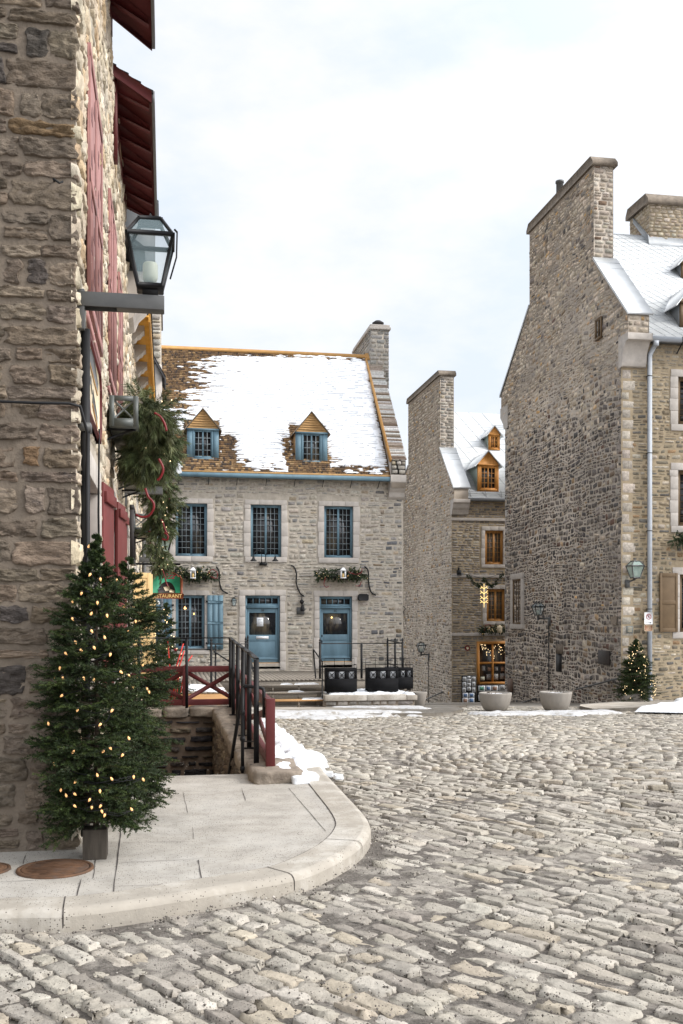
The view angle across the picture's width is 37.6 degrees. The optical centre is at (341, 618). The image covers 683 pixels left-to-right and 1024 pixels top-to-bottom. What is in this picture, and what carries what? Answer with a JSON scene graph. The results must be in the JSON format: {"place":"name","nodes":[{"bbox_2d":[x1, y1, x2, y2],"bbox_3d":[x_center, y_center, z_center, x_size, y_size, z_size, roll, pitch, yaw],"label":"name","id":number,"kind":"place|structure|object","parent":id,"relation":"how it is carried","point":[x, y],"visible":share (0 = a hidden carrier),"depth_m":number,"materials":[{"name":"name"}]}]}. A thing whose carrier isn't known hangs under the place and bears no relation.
{"place":"outdoors","nodes":[
{"label":"outdoors","id":0,"kind":"place"},
{"bbox_2d":[0,723,335,897],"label":"sidewalk","id":1,"kind":"structure","parent":0,"point":[211,825],"depth_m":7.26,"materials":[{"name":"concrete"}]},
{"bbox_2d":[0,862,10,873],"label":"manhole cover","id":2,"kind":"object","parent":1,"relation":"on","point":[5,867],"visible":1,"depth_m":6.39,"materials":[{"name":"metal"}]},
{"bbox_2d":[15,859,93,878],"bbox_3d":[-1.825,1.591,6.395,0.482,0.016,0.482,0,0,-10],"label":"manhole cover","id":3,"kind":"object","parent":1,"relation":"on","point":[54,868],"visible":1,"depth_m":6.36,"materials":[{"name":"metal"}]},
{"bbox_2d":[20,533,169,859],"bbox_3d":[-1.651,0.508,6.747,0.990,2.184,0.949,0,0,-10],"label":"christmas tree","id":4,"kind":"object","parent":1,"relation":"on","point":[112,798],"visible":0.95,"depth_m":6.63,"materials":[{"name":"green plant"}]},
{"bbox_2d":[47,545,143,816],"bbox_3d":[-1.631,0.395,6.568,0.600,1.784,0.308,0,0,18],"label":"light string","id":5,"kind":"object","parent":4,"relation":"attached to","point":[99,724],"visible":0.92,"depth_m":6.49,"materials":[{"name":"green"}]},
{"bbox_2d":[90,555,183,821],"bbox_3d":[-1.639,0.546,7.977,0.801,2.108,0.901,0,0,-10],"label":"christmas tree","id":6,"kind":"object","parent":1,"relation":"on","point":[155,696],"visible":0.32,"depth_m":7.93,"materials":[{"name":"green plant"}]},
{"bbox_2d":[116,579,149,693],"bbox_3d":[-1.672,0.128,7.771,0.394,0.902,0.163,0,0,37],"label":"light string","id":7,"kind":"object","parent":6,"relation":"attached to","point":[148,691],"visible":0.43,"depth_m":7.70,"materials":[{"name":"yellow"}]},
{"bbox_2d":[245,758,302,784],"bbox_3d":[-0.694,1.551,10.166,0.547,0.204,0.972,0,0,-10],"label":"boulder","id":8,"kind":"object","parent":1,"relation":"on","point":[260,773],"visible":0.74,"depth_m":9.74,"materials":[{"name":"stone"}]},
{"bbox_2d":[275,746,290,768],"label":"snow","id":9,"kind":"structure","parent":8,"relation":"on","point":[280,753],"depth_m":10.67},
{"bbox_2d":[253,718,328,770],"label":"snow","id":10,"kind":"structure","parent":1,"relation":"on","point":[299,754],"depth_m":11.89,"materials":[{"name":"snow"}]},
{"bbox_2d":[291,768,343,783],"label":"snow","id":11,"kind":"structure","parent":1,"relation":"on","point":[306,777],"depth_m":9.85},
{"bbox_2d":[164,355,388,474],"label":"snow","id":12,"kind":"structure","parent":0,"point":[332,388],"depth_m":37.78,"materials":[{"name":"snow"}]},
{"bbox_2d":[240,684,324,706],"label":"wooden steps","id":13,"kind":"structure","parent":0,"point":[287,692],"depth_m":29.91,"materials":[{"name":"brown wood"}]},
{"bbox_2d":[280,683,321,699],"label":"snow","id":14,"kind":"structure","parent":13,"relation":"on","point":[299,690],"depth_m":30.13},
{"bbox_2d":[313,649,322,698],"bbox_3d":[-0.708,1.668,30.404,0.120,1.437,1.582,0,0,-10],"label":"handrail","id":15,"kind":"object","parent":13,"relation":"on","point":[315,668],"visible":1,"depth_m":30.40,"materials":[{"name":"black metal"}]},
{"bbox_2d":[0,706,682,1023],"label":"road","id":16,"kind":"structure","parent":0,"point":[656,740],"depth_m":5.87,"materials":[{"name":"stone"}]},
{"bbox_2d":[479,691,511,710],"bbox_3d":[4.383,2.358,28.600,0.934,0.544,0.934,0,0,-10],"label":"round planter","id":17,"kind":"object","parent":16,"relation":"on","point":[493,701],"visible":0.99,"depth_m":28.27,"materials":[{"name":"concrete"}]},
{"bbox_2d":[539,690,571,710],"bbox_3d":[6.099,2.346,28.600,0.922,0.567,0.922,0,0,-10],"label":"round planter","id":18,"kind":"object","parent":16,"relation":"on","point":[555,700],"visible":0.98,"depth_m":28.27,"materials":[{"name":"concrete"}]},
{"bbox_2d":[0,712,682,1023],"bbox_3d":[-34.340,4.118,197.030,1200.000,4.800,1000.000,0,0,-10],"label":"ground","id":19,"kind":"structure","parent":0,"point":[164,966],"depth_m":5.58,"materials":[{"name":"stone"}]},
{"bbox_2d":[0,0,154,851],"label":"stone house","id":20,"kind":"structure","parent":19,"relation":"on","point":[56,123],"depth_m":6.91,"materials":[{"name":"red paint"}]},
{"bbox_2d":[0,400,88,609],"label":"cable","id":21,"kind":"object","parent":20,"relation":"attached to","point":[86,448],"visible":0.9,"depth_m":7.06,"materials":[{"name":"black metal"}]},
{"bbox_2d":[78,328,91,836],"bbox_3d":[-1.835,-0.255,7.182,0.090,3.610,0.140,0,0,-10],"label":"conduit","id":22,"kind":"object","parent":20,"relation":"attached to","point":[85,354],"visible":0.3,"depth_m":7.12,"materials":[{"name":"black metal"}]},
{"bbox_2d":[90,333,101,443],"bbox_3d":[-2.017,-1.830,8.124,0.065,0.620,1.500,0,0,-10],"label":"picture sign","id":23,"kind":"object","parent":20,"relation":"attached to","point":[95,397],"visible":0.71,"depth_m":8.22,"materials":[{"name":"white paint"}]},
{"bbox_2d":[97,429,100,627],"bbox_3d":[-2.081,-0.649,8.646,0.027,1.903,0.367,0,0,-10],"label":"cable","id":24,"kind":"object","parent":20,"relation":"attached to","point":[98,502],"visible":0.43,"depth_m":8.50,"materials":[{"name":"black metal"}]},
{"bbox_2d":[107,395,138,460],"bbox_3d":[-2.393,-2.050,11.084,0.339,0.439,1.760,0,0,-10],"label":"window box","id":25,"kind":"object","parent":20,"relation":"attached to","point":[124,426],"visible":0.53,"depth_m":10.24,"materials":[{"name":"grey metal"}]},
{"bbox_2d":[113,376,190,517],"bbox_3d":[-2.108,-1.825,11.136,0.909,1.530,1.725,0,0,-10],"label":"garland","id":26,"kind":"object","parent":25,"relation":"hanging from","point":[149,454],"visible":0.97,"depth_m":10.69,"materials":[{"name":"green plant"}]},
{"bbox_2d":[77,213,177,332],"bbox_3d":[-1.522,-2.473,7.165,0.701,0.865,0.346,0,0,-10],"label":"wall lantern","id":27,"kind":"object","parent":20,"relation":"attached to","point":[148,298],"depth_m":7.12,"materials":[{"name":"grey metal"}]},
{"bbox_2d":[110,63,156,757],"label":"stone house","id":28,"kind":"structure","parent":19,"relation":"on","point":[133,173],"depth_m":12.54,"materials":[{"name":"red paint"}]},
{"bbox_2d":[118,459,145,497],"bbox_3d":[-2.772,-1.855,13.276,0.344,0.449,1.310,0,0,-10],"label":"window box","id":29,"kind":"object","parent":28,"relation":"attached to","point":[131,488],"visible":0.08,"depth_m":13.59,"materials":[{"name":"grey metal"}]},
{"bbox_2d":[124,482,166,505],"bbox_3d":[-2.826,-2.067,14.632,0.696,0.866,0.351,0,0,-10],"label":"wall lantern","id":30,"kind":"object","parent":28,"relation":"attached to","point":[159,490],"depth_m":14.59,"materials":[{"name":"grey metal"}]},
{"bbox_2d":[125,200,158,688],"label":"stone house","id":31,"kind":"structure","parent":19,"relation":"on","point":[133,320],"depth_m":16.01,"materials":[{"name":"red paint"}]},
{"bbox_2d":[129,505,135,565],"bbox_3d":[-3.479,-1.370,16.701,0.080,0.940,1.000,0,0,-10],"label":"picture sign","id":32,"kind":"object","parent":31,"relation":"attached to","point":[132,510],"visible":0.61,"depth_m":16.21,"materials":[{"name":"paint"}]},
{"bbox_2d":[134,514,151,542],"bbox_3d":[-3.406,-1.485,16.972,0.364,0.429,1.410,0,0,-10],"label":"window box","id":33,"kind":"object","parent":31,"relation":"attached to","point":[137,534],"visible":0.27,"depth_m":16.30,"materials":[{"name":"grey metal"}]},
{"bbox_2d":[133,480,188,556],"bbox_3d":[-2.795,-1.712,15.338,1.000,1.632,1.014,0,0,-10],"label":"garland","id":34,"kind":"object","parent":31,"relation":"attached to","point":[161,523],"visible":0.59,"depth_m":15.32,"materials":[{"name":"green plant"}]},
{"bbox_2d":[130,314,165,699],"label":"stone house","id":35,"kind":"structure","parent":19,"relation":"on","point":[146,368],"depth_m":19.91,"materials":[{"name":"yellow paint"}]},
{"bbox_2d":[142,539,145,572],"bbox_3d":[-4.448,-0.250,22.608,0.092,3.100,0.092,0,0,-10],"label":"downpipe","id":36,"kind":"object","parent":35,"relation":"attached to","point":[143,566],"depth_m":22.57,"materials":[{"name":"grey metal"}]},
{"bbox_2d":[139,539,170,569],"bbox_3d":[-4.111,-1.503,22.123,0.738,0.878,0.395,0,0,-10],"label":"wall lantern","id":37,"kind":"object","parent":35,"relation":"attached to","point":[142,559],"depth_m":22.02,"materials":[{"name":"grey metal"}]},
{"bbox_2d":[138,543,179,586],"bbox_3d":[-3.571,-1.147,19.724,0.870,1.068,0.637,0,0,-10],"label":"garland","id":38,"kind":"object","parent":35,"relation":"attached to","point":[161,566],"visible":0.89,"depth_m":19.61,"materials":[{"name":"green plant"}]},
{"bbox_2d":[136,563,183,598],"bbox_3d":[-3.619,-0.746,19.959,0.962,0.714,0.072,0,0,-10],"label":"restaurant sign","id":39,"kind":"object","parent":35,"relation":"attached to","point":[173,589],"visible":0.68,"depth_m":19.98,"materials":[{"name":"green paint"}]},
{"bbox_2d":[0,712,370,933],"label":"kerb","id":40,"kind":"structure","parent":19,"relation":"on","point":[342,846],"depth_m":5.95,"materials":[{"name":"concrete"}]},
{"bbox_2d":[133,705,264,775],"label":"stairwell wall","id":41,"kind":"structure","parent":19,"relation":"on","point":[204,733],"depth_m":16.85,"materials":[{"name":"stone"}]},
{"bbox_2d":[133,637,258,764],"bbox_3d":[-2.086,0.910,13.452,1.730,1.185,6.870,0,0,-10],"label":"stair railing","id":42,"kind":"object","parent":41,"relation":"on","point":[250,654],"visible":0.78,"depth_m":12.80,"materials":[{"name":"black metal"}]},
{"bbox_2d":[131,665,274,766],"bbox_3d":[-2.056,1.150,13.472,1.796,0.700,7.340,0,0,-10],"label":"red fence","id":43,"kind":"object","parent":41,"relation":"on","point":[267,750],"visible":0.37,"depth_m":16.97,"materials":[{"name":"paint"}]},
{"bbox_2d":[227,684,265,773],"bbox_3d":[-1.374,1.999,12.317,0.256,2.634,4.275,0,0,-13],"label":"handrail","id":44,"kind":"object","parent":41,"relation":"attached to","point":[241,711],"visible":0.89,"depth_m":10.38,"materials":[{"name":"black metal"}]},
{"bbox_2d":[146,320,406,691],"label":"stone house","id":45,"kind":"structure","parent":19,"relation":"on","point":[309,512],"depth_m":35.80,"materials":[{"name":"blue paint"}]},
{"bbox_2d":[176,595,204,648],"bbox_3d":[-5.314,0.124,35.226,1.006,1.877,0.110,0,0,-10],"label":"window","id":46,"kind":"structure","parent":45,"relation":"in","point":[188,624],"depth_m":35.25,"materials":[{"name":"blue paint"}]},
{"bbox_2d":[175,503,206,555],"bbox_3d":[-5.275,-3.106,35.232,1.099,1.848,0.110,0,0,-10],"label":"window","id":47,"kind":"structure","parent":45,"relation":"in","point":[192,541],"depth_m":35.25,"materials":[{"name":"blue paint"}]},
{"bbox_2d":[172,566,220,585],"bbox_3d":[-5.167,-1.494,34.829,2.025,0.750,0.650,0,0,-10],"label":"garland","id":48,"kind":"object","parent":45,"relation":"attached to","point":[184,573],"visible":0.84,"depth_m":34.76,"materials":[{"name":"green plant"}]},
{"bbox_2d":[257,618,262,625],"bbox_3d":[-2.895,0.124,35.669,0.232,0.306,0.006,0,0,-10],"label":"paper notice","id":49,"kind":"object","parent":45,"relation":"attached to","point":[259,621],"visible":1,"depth_m":35.67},
{"bbox_2d":[247,597,277,604],"bbox_3d":[-2.811,-0.624,35.662,1.115,0.262,0.050,0,0,-10],"label":"transom window","id":50,"kind":"structure","parent":45,"relation":"in","point":[247,597],"depth_m":35.65,"materials":[{"name":"blue paint"}]},
{"bbox_2d":[247,608,277,662],"bbox_3d":[-2.811,0.599,35.662,1.107,1.933,0.110,0,0,-10],"label":"door","id":51,"kind":"structure","parent":45,"relation":"in","point":[263,640],"depth_m":35.68,"materials":[{"name":"blue paint"}]},
{"bbox_2d":[250,550,277,565],"bbox_3d":[-2.727,-2.139,35.267,1.000,0.523,0.577,0,0,-10],"label":"gooseneck lamp","id":52,"kind":"object","parent":45,"relation":"attached to","point":[261,563],"visible":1,"depth_m":35.16,"materials":[{"name":"black metal"}]},
{"bbox_2d":[251,505,280,556],"bbox_3d":[-2.697,-3.106,35.682,1.091,1.848,0.110,0,0,-10],"label":"window","id":53,"kind":"structure","parent":45,"relation":"in","point":[265,519],"depth_m":35.69,"materials":[{"name":"blue paint"}]},
{"bbox_2d":[297,597,304,614],"bbox_3d":[-1.441,-0.456,35.660,0.275,0.631,0.245,0,0,-10],"label":"security lamp","id":54,"kind":"object","parent":45,"relation":"attached to","point":[300,610],"visible":1,"depth_m":35.67,"materials":[{"name":"grey metal"}]},
{"bbox_2d":[321,598,349,604],"bbox_3d":[-0.224,-0.606,36.113,1.072,0.254,0.050,0,0,-10],"label":"transom window","id":55,"kind":"structure","parent":45,"relation":"in","point":[321,598],"depth_m":36.09,"materials":[{"name":"blue paint"}]},
{"bbox_2d":[321,609,349,660],"bbox_3d":[-0.224,0.592,36.113,1.064,1.890,0.110,0,0,-10],"label":"door","id":56,"kind":"structure","parent":45,"relation":"in","point":[336,629],"depth_m":36.13,"materials":[{"name":"blue paint"}]},
{"bbox_2d":[324,506,352,557],"bbox_3d":[-0.121,-3.106,36.131,1.059,1.848,0.110,0,0,-10],"label":"window","id":57,"kind":"structure","parent":45,"relation":"in","point":[338,520],"depth_m":36.15,"materials":[{"name":"blue paint"}]},
{"bbox_2d":[313,566,368,587],"bbox_3d":[-0.016,-1.498,35.689,2.135,0.832,0.724,0,0,-10],"label":"garland","id":58,"kind":"object","parent":45,"relation":"attached to","point":[354,575],"visible":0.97,"depth_m":35.66,"materials":[{"name":"green plant"}]},
{"bbox_2d":[340,568,345,577],"bbox_3d":[0.058,-1.607,35.436,0.200,0.380,0.200,0,0,-10],"label":"white lantern","id":59,"kind":"object","parent":58,"relation":"hanging from","point":[343,575],"visible":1,"depth_m":35.37,"materials":[{"name":"paint"}]},
{"bbox_2d":[358,594,368,600],"bbox_3d":[0.780,-0.761,36.044,0.370,0.240,0.190,0,0,-10],"label":"loudspeaker","id":60,"kind":"object","parent":45,"relation":"attached to","point":[363,597],"visible":1,"depth_m":35.95,"materials":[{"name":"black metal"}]},
{"bbox_2d":[180,670,404,705],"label":"wooden deck","id":61,"kind":"structure","parent":19,"relation":"on","point":[276,677],"depth_m":30.94,"materials":[{"name":"grey wood"}]},
{"bbox_2d":[319,637,403,678],"bbox_3d":[1.464,1.234,33.101,2.230,1.272,5.525,0,0,25],"label":"deck railing","id":62,"kind":"object","parent":61,"relation":"on","point":[361,669],"visible":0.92,"depth_m":31.34,"materials":[{"name":"black metal"}]},
{"bbox_2d":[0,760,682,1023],"bbox_3d":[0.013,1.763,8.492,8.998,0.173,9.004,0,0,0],"label":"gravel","id":63,"kind":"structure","parent":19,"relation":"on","point":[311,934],"depth_m":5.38,"materials":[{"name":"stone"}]},
{"bbox_2d":[403,370,504,702],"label":"stone house","id":64,"kind":"structure","parent":19,"relation":"on","point":[454,509],"depth_m":50.90,"materials":[{"name":"stone"}]},
{"bbox_2d":[416,642,429,702],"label":"street lamp","id":65,"kind":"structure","parent":64,"relation":"attached to","point":[421,651],"depth_m":53.07,"materials":[{"name":"black metal"}]},
{"bbox_2d":[477,624,504,636],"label":"garland","id":66,"kind":"object","parent":64,"relation":"attached to","point":[484,630],"visible":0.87,"depth_m":48.91,"materials":[{"name":"green plant"}]},
{"bbox_2d":[477,641,504,684],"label":"window","id":67,"kind":"structure","parent":64,"relation":"in","point":[497,658],"depth_m":49.34,"materials":[{"name":"orange wood"}]},
{"bbox_2d":[481,644,504,679],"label":"window display","id":68,"kind":"object","parent":64,"relation":"attached to","point":[502,675],"depth_m":49.41,"materials":[{"name":"multicoloured"}]},
{"bbox_2d":[485,530,502,564],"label":"window","id":69,"kind":"structure","parent":64,"relation":"in","point":[493,539],"depth_m":49.42,"materials":[{"name":"brown wood"}]},
{"bbox_2d":[487,589,504,620],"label":"window","id":70,"kind":"structure","parent":64,"relation":"in","point":[496,597],"depth_m":49.44,"materials":[{"name":"brown wood"}]},
{"bbox_2d":[461,675,475,701],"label":"postcard board","id":71,"kind":"object","parent":19,"relation":"on","point":[468,688],"visible":0.92,"depth_m":48.84,"materials":[{"name":"multicoloured"}]},
{"bbox_2d":[477,684,504,701],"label":"postcard board","id":72,"kind":"object","parent":19,"relation":"on","point":[492,687],"visible":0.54,"depth_m":49.02,"materials":[{"name":"multicoloured"}]},
{"bbox_2d":[425,702,585,706],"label":"lane steps","id":73,"kind":"structure","parent":19,"relation":"on","point":[512,704],"depth_m":36.46,"materials":[{"name":"stone"}]},
{"bbox_2d":[467,709,622,715],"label":"snow","id":74,"kind":"structure","parent":19,"relation":"on","point":[552,712],"depth_m":26.10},
{"bbox_2d":[499,156,682,702],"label":"stone house","id":75,"kind":"structure","parent":19,"relation":"on","point":[604,310],"depth_m":36.59,"materials":[{"name":"grey"}]},
{"bbox_2d":[507,678,512,691],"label":"wall plaque","id":76,"kind":"object","parent":75,"relation":"attached to","point":[509,685],"depth_m":44.32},
{"bbox_2d":[513,579,520,623],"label":"window","id":77,"kind":"structure","parent":75,"relation":"in","point":[516,580],"depth_m":43.42,"materials":[{"name":"brown paint"}]},
{"bbox_2d":[531,602,550,690],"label":"street lamp","id":78,"kind":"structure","parent":75,"relation":"attached to","point":[538,615],"depth_m":39.79,"materials":[{"name":"black metal"}]},
{"bbox_2d":[576,678,617,689],"bbox_3d":[8.994,2.315,35.328,0.160,0.657,3.358,0,0,-10],"label":"handrail","id":79,"kind":"object","parent":75,"relation":"attached to","point":[614,679],"visible":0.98,"depth_m":35.12,"materials":[{"name":"grey metal"}]},
{"bbox_2d":[595,316,602,341],"bbox_3d":[9.033,-10.182,35.270,0.110,0.763,0.508,0,0,-10],"label":"window","id":80,"kind":"structure","parent":75,"relation":"in","point":[599,321],"depth_m":35.23,"materials":[{"name":"brown paint"}]},
{"bbox_2d":[598,650,609,664],"bbox_3d":[9.103,1.351,34.811,0.050,0.483,0.891,0,0,-10],"label":"wall plaque","id":81,"kind":"object","parent":75,"relation":"attached to","point":[604,657],"depth_m":34.77,"materials":[{"name":"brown metal"}]},
{"bbox_2d":[610,616,616,624],"bbox_3d":[9.239,0.070,34.059,0.040,0.280,0.440,0,0,-10],"label":"wall plaque","id":82,"kind":"object","parent":75,"relation":"attached to","point":[613,620],"depth_m":34.03,"materials":[{"name":"stone"}]},
{"bbox_2d":[626,626,632,632],"bbox_3d":[9.662,0.371,33.637,0.240,0.240,0.043,0,0,-10],"label":"wall plaque","id":83,"kind":"object","parent":75,"relation":"attached to","point":[629,629],"depth_m":33.62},
{"bbox_2d":[625,559,645,587],"bbox_3d":[9.884,-1.507,33.413,0.749,0.946,0.562,0,0,-10],"label":"wall lantern","id":84,"kind":"object","parent":75,"relation":"attached to","point":[635,568],"depth_m":33.22,"materials":[{"name":"teal metal"}]},
{"bbox_2d":[646,340,658,700],"bbox_3d":[10.394,-3.205,33.553,0.256,12.081,0.420,0,0,-10],"label":"downpipe","id":85,"kind":"object","parent":75,"relation":"attached to","point":[649,484],"visible":0.92,"depth_m":33.58,"materials":[{"name":"grey metal"}]},
{"bbox_2d":[644,612,652,630],"bbox_3d":[10.262,0.106,33.534,0.300,0.636,0.020,0,0,-10],"label":"parking sign","id":86,"kind":"object","parent":85,"relation":"attached to","point":[648,618],"visible":1,"depth_m":33.53,"materials":[{"name":"metal"}]},
{"bbox_2d":[666,530,682,550],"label":"garland","id":87,"kind":"object","parent":75,"relation":"attached to","point":[680,541],"visible":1,"depth_m":33.60,"materials":[{"name":"green plant"}]},
{"bbox_2d":[678,377,682,423],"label":"window","id":88,"kind":"structure","parent":75,"relation":"in","point":[680,379],"depth_m":34.07,"materials":[{"name":"brown paint"}]},
{"bbox_2d":[678,470,682,525],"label":"window","id":89,"kind":"structure","parent":75,"relation":"in","point":[680,472],"depth_m":34.09,"materials":[{"name":"brown paint"}]},
{"bbox_2d":[679,575,682,631],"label":"window","id":90,"kind":"structure","parent":75,"relation":"in","point":[681,576],"depth_m":34.07,"materials":[{"name":"white paint"}]},
{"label":"cable","id":91,"kind":"object","parent":75,"relation":"attached to","visible":0},
{"bbox_2d":[466,571,504,588],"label":"garland","id":92,"kind":"object","parent":91,"relation":"hanging from","point":[484,581],"visible":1,"depth_m":44.47,"materials":[{"name":"green plant"}]},
{"bbox_2d":[252,705,466,717],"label":"pavement","id":93,"kind":"structure","parent":0,"point":[442,710],"depth_m":27.65,"materials":[{"name":"stone"}]},
{"bbox_2d":[148,648,181,708],"bbox_3d":[-3.247,1.340,18.226,1.108,1.701,1.134,0,0,-10],"label":"christmas tree","id":94,"kind":"object","parent":93,"relation":"on","point":[174,682],"visible":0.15,"depth_m":18.19,"materials":[{"name":"green plant"}]},
{"bbox_2d":[151,602,195,698],"bbox_3d":[-3.395,0.969,19.337,1.215,2.577,1.250,0,0,-10],"label":"christmas tree","id":95,"kind":"object","parent":93,"relation":"on","point":[166,607],"visible":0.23,"depth_m":19.25,"materials":[{"name":"green plant"}]},
{"bbox_2d":[167,641,192,698],"bbox_3d":[-3.079,1.241,18.674,0.489,1.633,0.399,0,0,-44],"label":"twig arrangement","id":96,"kind":"object","parent":93,"relation":"on","point":[169,655],"visible":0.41,"depth_m":18.65,"materials":[{"name":"red plant"}]},
{"bbox_2d":[168,680,227,706],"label":"wooden platform","id":97,"kind":"structure","parent":93,"relation":"on","point":[209,695],"depth_m":25.24,"materials":[{"name":"brown wood"}]},
{"bbox_2d":[180,684,227,692],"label":"snow","id":98,"kind":"structure","parent":97,"relation":"on","point":[196,686],"depth_m":26.18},
{"bbox_2d":[184,636,253,685],"bbox_3d":[-3.139,1.506,29.045,1.701,1.989,4.854,0,0,11],"label":"deck railing","id":99,"kind":"object","parent":93,"relation":"on","point":[246,643],"visible":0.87,"depth_m":26.97,"materials":[{"name":"black metal"}]},
{"bbox_2d":[275,710,421,719],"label":"snow","id":100,"kind":"structure","parent":93,"relation":"on","point":[317,714],"depth_m":24.89,"materials":[{"name":"snow"}]},
{"bbox_2d":[316,691,416,706],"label":"stone platform","id":101,"kind":"structure","parent":93,"relation":"on","point":[369,700],"depth_m":29.51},
{"bbox_2d":[324,658,356,693],"bbox_3d":[-0.025,1.716,29.915,0.910,1.056,0.450,0,0,-10],"label":"planter box","id":102,"kind":"object","parent":101,"relation":"on","point":[344,679],"visible":0.98,"depth_m":29.71,"materials":[{"name":"black paint"}]},
{"bbox_2d":[324,688,414,694],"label":"snow","id":103,"kind":"structure","parent":101,"relation":"on","point":[361,691],"depth_m":29.80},
{"bbox_2d":[365,658,397,691],"bbox_3d":[1.208,1.716,30.130,0.924,1.056,0.450,0,0,-10],"label":"planter box","id":104,"kind":"object","parent":101,"relation":"on","point":[385,678],"visible":0.96,"depth_m":29.93,"materials":[{"name":"black paint"}]},
{"bbox_2d":[391,658,412,690],"bbox_3d":[1.872,1.740,31.184,0.632,1.007,0.400,0,0,-10],"label":"planter box","id":105,"kind":"object","parent":101,"relation":"on","point":[405,677],"visible":0.68,"depth_m":31.01,"materials":[{"name":"black paint"}]},
{"bbox_2d":[318,705,430,708],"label":"snow","id":106,"kind":"structure","parent":93,"relation":"on","point":[395,707],"depth_m":28.81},
{"bbox_2d":[411,691,426,704],"bbox_3d":[2.417,2.520,31.500,0.540,0.440,0.540,0,0,-10],"label":"flower pot","id":107,"kind":"object","parent":93,"relation":"on","point":[421,697],"visible":0.67,"depth_m":31.30,"materials":[{"name":"concrete"}]},
{"bbox_2d":[112,0,682,466],"label":"sky","id":108,"kind":"structure","parent":0,"point":[327,170],"materials":[{"name":"white"}]},
{"bbox_2d":[579,700,675,711],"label":"pavement","id":109,"kind":"structure","parent":0,"point":[619,706],"depth_m":30.34,"materials":[{"name":"stone"}]},
{"bbox_2d":[611,638,660,701],"bbox_3d":[9.784,1.716,33.135,1.614,2.152,1.686,0,0,24],"label":"christmas tree","id":110,"kind":"object","parent":109,"relation":"on","point":[636,667],"visible":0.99,"depth_m":32.95,"materials":[{"name":"green plant"}]},
{"bbox_2d":[635,697,682,712],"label":"snow","id":111,"kind":"structure","parent":109,"relation":"on","point":[672,707],"depth_m":26.72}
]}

